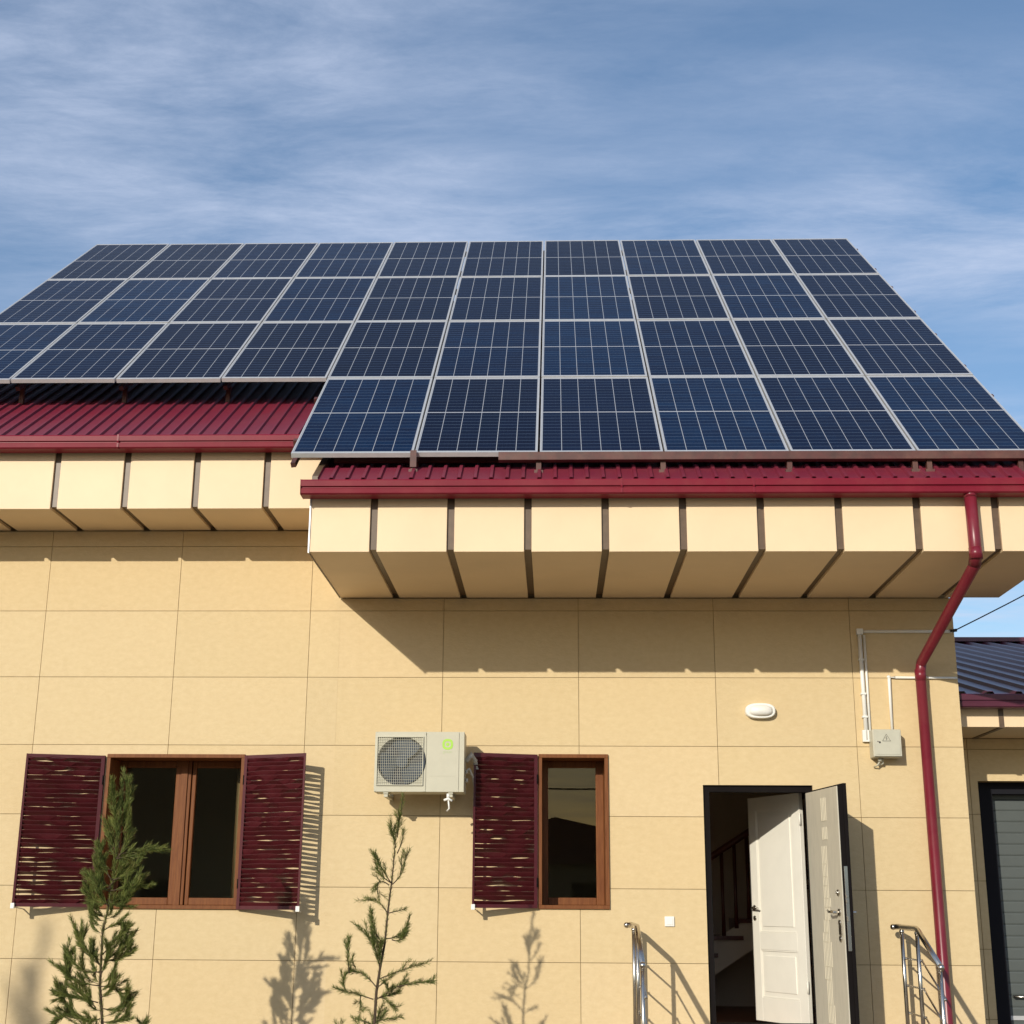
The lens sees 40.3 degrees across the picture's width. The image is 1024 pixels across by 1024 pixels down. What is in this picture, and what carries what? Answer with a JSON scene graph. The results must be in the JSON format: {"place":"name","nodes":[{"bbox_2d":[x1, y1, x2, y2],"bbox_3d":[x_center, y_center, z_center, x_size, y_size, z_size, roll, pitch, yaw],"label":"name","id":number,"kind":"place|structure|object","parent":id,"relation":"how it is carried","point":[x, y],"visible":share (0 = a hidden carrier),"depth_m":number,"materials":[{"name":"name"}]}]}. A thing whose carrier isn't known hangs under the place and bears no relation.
{"place":"outdoors","nodes":[
{"label":"outdoors","id":0,"kind":"place"},
{"bbox_2d":[0,0,1023,636],"label":"sky","id":1,"kind":"structure","parent":0,"point":[894,129],"materials":[{"name":"blue"}]},
{"bbox_2d":[954,637,1023,1023],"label":"garage","id":2,"kind":"structure","parent":0,"point":[990,672],"depth_m":13.05,"materials":[{"name":"tile"}]},
{"bbox_2d":[992,795,1023,1023],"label":"roller door","id":3,"kind":"structure","parent":2,"relation":"in","point":[1008,810],"depth_m":13.10,"materials":[{"name":"silver metal"}]},
{"label":"ground","id":4,"kind":"structure","parent":0,"visible":0},
{"bbox_2d":[41,767,172,1023],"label":"conifer sapling","id":5,"kind":"object","parent":4,"relation":"on","point":[98,884],"visible":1,"depth_m":9.79,"materials":[{"name":"green plant"}]},
{"bbox_2d":[330,792,437,1023],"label":"conifer sapling","id":6,"kind":"object","parent":4,"relation":"on","point":[374,938],"visible":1,"depth_m":9.81,"materials":[{"name":"green plant"}]},
{"bbox_2d":[0,301,1023,1023],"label":"house","id":7,"kind":"structure","parent":4,"relation":"on","point":[206,591],"depth_m":12.05,"materials":[{"name":"paint"}]},
{"bbox_2d":[99,754,244,908],"bbox_3d":[-2.932,2.791,12.191,1.214,1.302,0.362,0,-16,2],"label":"window","id":8,"kind":"structure","parent":7,"relation":"in","point":[178,873],"depth_m":12.23,"materials":[{"name":"brown wood"}]},
{"bbox_2d":[230,768,240,897],"bbox_3d":[-2.315,2.848,12.431,0.315,1.450,0.045,1,-16,-1],"label":"window frame","id":9,"kind":"object","parent":7,"relation":"hanging from","point":[235,833],"visible":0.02,"depth_m":12.43,"materials":[{"name":"wood"}]},
{"bbox_2d":[374,732,477,811],"bbox_3d":[-0.710,2.227,11.879,0.874,0.656,0.479,0,-16,2],"label":"air conditioner","id":10,"kind":"object","parent":7,"relation":"attached to","point":[420,762],"visible":0.98,"depth_m":11.70,"materials":[{"name":"white"}]},
{"bbox_2d":[15,249,1023,472],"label":"mounting rack","id":11,"kind":"object","parent":7,"relation":"on","point":[912,458],"visible":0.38,"depth_m":11.02,"materials":[{"name":"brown metal"}]},
{"bbox_2d":[0,323,75,382],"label":"solar panel","id":12,"kind":"object","parent":11,"relation":"attached to","point":[22,346],"visible":0.98,"depth_m":14.30,"materials":[{"name":"glass"}]},
{"bbox_2d":[0,279,127,323],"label":"solar panel","id":13,"kind":"object","parent":11,"relation":"attached to","point":[59,301],"visible":1,"depth_m":15.82,"materials":[{"name":"glass"}]},
{"bbox_2d":[11,323,167,382],"bbox_3d":[-4.197,-1.619,14.034,0.982,0.040,1.984,0,23,2],"label":"solar panel","id":14,"kind":"object","parent":11,"relation":"attached to","point":[93,352],"visible":0.99,"depth_m":13.88,"materials":[{"name":"glass"}]},
{"bbox_2d":[47,244,169,279],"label":"solar panel","id":15,"kind":"object","parent":11,"relation":"attached to","point":[113,261],"visible":0.96,"depth_m":17.67,"materials":[{"name":"glass"}]},
{"bbox_2d":[78,278,209,323],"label":"solar panel","id":16,"kind":"object","parent":11,"relation":"attached to","point":[148,301],"visible":0.96,"depth_m":15.78,"materials":[{"name":"glass"}]},
{"bbox_2d":[130,243,243,278],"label":"solar panel","id":17,"kind":"object","parent":11,"relation":"attached to","point":[189,261],"visible":0.99,"depth_m":17.63,"materials":[{"name":"glass"}]},
{"bbox_2d":[116,322,260,382],"bbox_3d":[-3.198,-1.620,14.002,0.982,0.040,1.984,0,23,2],"label":"solar panel","id":18,"kind":"object","parent":11,"relation":"attached to","point":[191,352],"visible":0.99,"depth_m":13.85,"materials":[{"name":"glass"}]},
{"bbox_2d":[170,278,292,322],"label":"solar panel","id":19,"kind":"object","parent":11,"relation":"attached to","point":[234,299],"visible":0.95,"depth_m":15.76,"materials":[{"name":"glass"}]},
{"bbox_2d":[213,243,318,278],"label":"solar panel","id":20,"kind":"object","parent":11,"relation":"attached to","point":[267,260],"visible":0.99,"depth_m":17.61,"materials":[{"name":"glass"}]},
{"bbox_2d":[222,322,353,381],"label":"solar panel","id":21,"kind":"object","parent":11,"relation":"attached to","point":[290,351],"visible":0.99,"depth_m":13.81,"materials":[{"name":"glass"}]},
{"bbox_2d":[263,277,375,322],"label":"solar panel","id":22,"kind":"object","parent":11,"relation":"attached to","point":[322,300],"visible":0.94,"depth_m":15.73,"materials":[{"name":"glass"}]},
{"bbox_2d":[295,242,392,277],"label":"solar panel","id":23,"kind":"object","parent":11,"relation":"attached to","point":[348,260],"visible":0.96,"depth_m":17.58,"materials":[{"name":"glass"}]},
{"bbox_2d":[291,378,432,457],"bbox_3d":[-1.256,-0.844,12.103,0.982,0.038,1.984,0,23,2],"label":"solar panel","id":24,"kind":"object","parent":11,"relation":"attached to","point":[365,417],"visible":1,"depth_m":11.95,"materials":[{"name":"glass"}]},
{"bbox_2d":[328,321,447,377],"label":"solar panel","id":25,"kind":"object","parent":11,"relation":"attached to","point":[391,349],"visible":0.99,"depth_m":13.85,"materials":[{"name":"glass"}]},
{"bbox_2d":[356,277,458,321],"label":"solar panel","id":26,"kind":"object","parent":11,"relation":"attached to","point":[410,299],"visible":0.94,"depth_m":15.70,"materials":[{"name":"glass"}]},
{"bbox_2d":[378,241,467,277],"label":"solar panel","id":27,"kind":"object","parent":11,"relation":"attached to","point":[428,259],"visible":1,"depth_m":17.54,"materials":[{"name":"glass"}]},
{"bbox_2d":[416,377,539,456],"bbox_3d":[-0.259,-0.846,12.073,0.982,0.040,1.984,0,23,2],"label":"solar panel","id":28,"kind":"object","parent":11,"relation":"attached to","point":[478,417],"visible":0.93,"depth_m":11.93,"materials":[{"name":"glass"}]},
{"bbox_2d":[434,321,540,377],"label":"solar panel","id":29,"kind":"object","parent":11,"relation":"attached to","point":[491,349],"visible":1,"depth_m":13.81,"materials":[{"name":"glass"}]},
{"bbox_2d":[449,276,542,320],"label":"solar panel","id":30,"kind":"object","parent":11,"relation":"attached to","point":[498,298],"visible":1,"depth_m":15.66,"materials":[{"name":"glass"}]},
{"bbox_2d":[461,241,543,278],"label":"solar panel","id":31,"kind":"object","parent":11,"relation":"attached to","point":[503,258],"visible":1,"depth_m":17.51,"materials":[{"name":"glass"}]},
{"bbox_2d":[544,240,625,275],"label":"solar panel","id":32,"kind":"object","parent":11,"relation":"attached to","point":[583,257],"visible":0.94,"depth_m":17.49,"materials":[{"name":"glass"}]},
{"bbox_2d":[543,275,634,319],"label":"solar panel","id":33,"kind":"object","parent":11,"relation":"attached to","point":[586,297],"visible":0.96,"depth_m":15.64,"materials":[{"name":"glass"}]},
{"bbox_2d":[541,320,646,376],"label":"solar panel","id":34,"kind":"object","parent":11,"relation":"attached to","point":[591,348],"visible":1,"depth_m":13.78,"materials":[{"name":"glass"}]},
{"bbox_2d":[540,377,662,451],"bbox_3d":[0.740,-0.847,12.046,0.982,0.040,1.984,0,23,2],"label":"solar panel","id":35,"kind":"object","parent":11,"relation":"attached to","point":[594,414],"visible":0.81,"depth_m":11.95,"materials":[{"name":"glass"}]},
{"bbox_2d":[620,239,709,276],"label":"solar panel","id":36,"kind":"object","parent":11,"relation":"attached to","point":[659,257],"visible":1,"depth_m":17.45,"materials":[{"name":"glass"}]},
{"bbox_2d":[628,275,729,320],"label":"solar panel","id":37,"kind":"object","parent":11,"relation":"attached to","point":[678,297],"visible":1,"depth_m":15.60,"materials":[{"name":"glass"}]},
{"bbox_2d":[637,319,754,377],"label":"solar panel","id":38,"kind":"object","parent":11,"relation":"attached to","point":[674,348],"visible":0.99,"depth_m":13.76,"materials":[{"name":"glass"}]},
{"bbox_2d":[649,376,788,450],"bbox_3d":[1.737,-0.851,12.017,0.982,0.038,1.984,0,23,2],"label":"solar panel","id":39,"kind":"object","parent":11,"relation":"attached to","point":[713,413],"visible":0.8,"depth_m":11.92,"materials":[{"name":"glass"}]},
{"bbox_2d":[696,239,794,276],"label":"solar panel","id":40,"kind":"object","parent":11,"relation":"attached to","point":[741,256],"visible":0.96,"depth_m":17.43,"materials":[{"name":"glass"}]},
{"bbox_2d":[712,274,824,321],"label":"solar panel","id":41,"kind":"object","parent":11,"relation":"attached to","point":[774,296],"visible":1,"depth_m":15.57,"materials":[{"name":"glass"}]},
{"bbox_2d":[732,319,863,377],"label":"solar panel","id":42,"kind":"object","parent":11,"relation":"attached to","point":[793,347],"visible":1,"depth_m":13.73,"materials":[{"name":"glass"}]},
{"bbox_2d":[772,238,878,274],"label":"solar panel","id":43,"kind":"object","parent":11,"relation":"attached to","point":[827,256],"visible":0.98,"depth_m":17.40,"materials":[{"name":"glass"}]},
{"bbox_2d":[757,376,914,450],"bbox_3d":[2.734,-0.853,11.984,0.982,0.038,1.984,0,23,2],"label":"solar panel","id":44,"kind":"object","parent":11,"relation":"attached to","point":[830,413],"visible":0.83,"depth_m":11.88,"materials":[{"name":"glass"}]},
{"bbox_2d":[796,274,919,320],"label":"solar panel","id":45,"kind":"object","parent":11,"relation":"attached to","point":[837,296],"visible":0.95,"depth_m":15.55,"materials":[{"name":"glass"}]},
{"bbox_2d":[827,318,972,376],"bbox_3d":[3.787,-1.637,13.796,0.982,0.040,1.984,0,23,2],"label":"solar panel","id":46,"kind":"object","parent":11,"relation":"attached to","point":[893,346],"visible":1,"depth_m":13.69,"materials":[{"name":"glass"}]},
{"bbox_2d":[866,375,1023,449],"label":"solar panel","id":47,"kind":"object","parent":11,"relation":"attached to","point":[948,412],"visible":0.85,"depth_m":11.88,"materials":[{"name":"glass"}]},
{"bbox_2d":[538,754,609,908],"bbox_3d":[0.532,2.769,12.092,0.603,1.292,0.362,0,-16,2],"label":"window","id":48,"kind":"structure","parent":7,"relation":"in","point":[599,762],"depth_m":12.09,"materials":[{"name":"brown wood"}]},
{"bbox_2d":[665,916,673,925],"bbox_3d":[1.321,3.434,11.703,0.081,0.081,0.020,0,-16,2],"label":"doorbell button","id":49,"kind":"object","parent":7,"relation":"attached to","point":[669,920],"visible":1,"depth_m":11.70,"materials":[{"name":"white plastic"}]},
{"bbox_2d":[745,703,775,718],"bbox_3d":[2.159,1.724,12.116,0.260,0.132,0.105,0,-16,2],"label":"wall lamp","id":50,"kind":"object","parent":7,"relation":"attached to","point":[760,711],"visible":1,"depth_m":12.09,"materials":[{"name":"white plastic"}]},
{"bbox_2d":[747,793,812,1022],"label":"inner door","id":51,"kind":"structure","parent":7,"relation":"in","point":[781,950],"depth_m":12.35,"materials":[{"name":"white paint"}]},
{"bbox_2d":[805,783,859,1023],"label":"steel door","id":52,"kind":"structure","parent":7,"relation":"in","point":[834,951],"depth_m":11.18,"materials":[{"name":"beige metal"}]},
{"bbox_2d":[869,729,901,767],"bbox_3d":[3.206,2.028,11.966,0.243,0.314,0.169,0,-16,2],"label":"meter box","id":53,"kind":"object","parent":7,"relation":"attached to","point":[884,744],"visible":1,"depth_m":11.91,"materials":[{"name":"grey"}]},
{"bbox_2d":[856,628,951,741],"bbox_3d":[3.454,1.507,12.172,0.842,0.990,0.040,0,-16,2],"label":"conduit","id":54,"kind":"object","parent":7,"relation":"attached to","point":[863,693],"visible":1,"depth_m":12.21,"materials":[{"name":"white plastic"}]},
{"bbox_2d":[887,675,956,728],"bbox_3d":[3.579,1.660,12.130,0.609,0.485,0.034,0,-16,2],"label":"conduit","id":55,"kind":"object","parent":7,"relation":"attached to","point":[890,692],"visible":0.96,"depth_m":12.17,"materials":[{"name":"white plastic"}]},
{"bbox_2d":[950,595,1023,631],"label":"overhead cable","id":56,"kind":"object","parent":7,"relation":"attached to","point":[953,630],"visible":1,"depth_m":12.27,"materials":[{"name":"black plastic"}]},
{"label":"porch steps","id":57,"kind":"object","parent":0,"visible":0},
{"bbox_2d":[624,922,646,1023],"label":"railing","id":58,"kind":"object","parent":57,"relation":"on","point":[638,976],"visible":1,"depth_m":10.87,"materials":[{"name":"silver metal"}]},
{"bbox_2d":[890,924,946,1023],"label":"railing","id":59,"kind":"object","parent":57,"relation":"on","point":[901,928],"visible":1,"depth_m":10.84,"materials":[{"name":"silver metal"}]}
]}

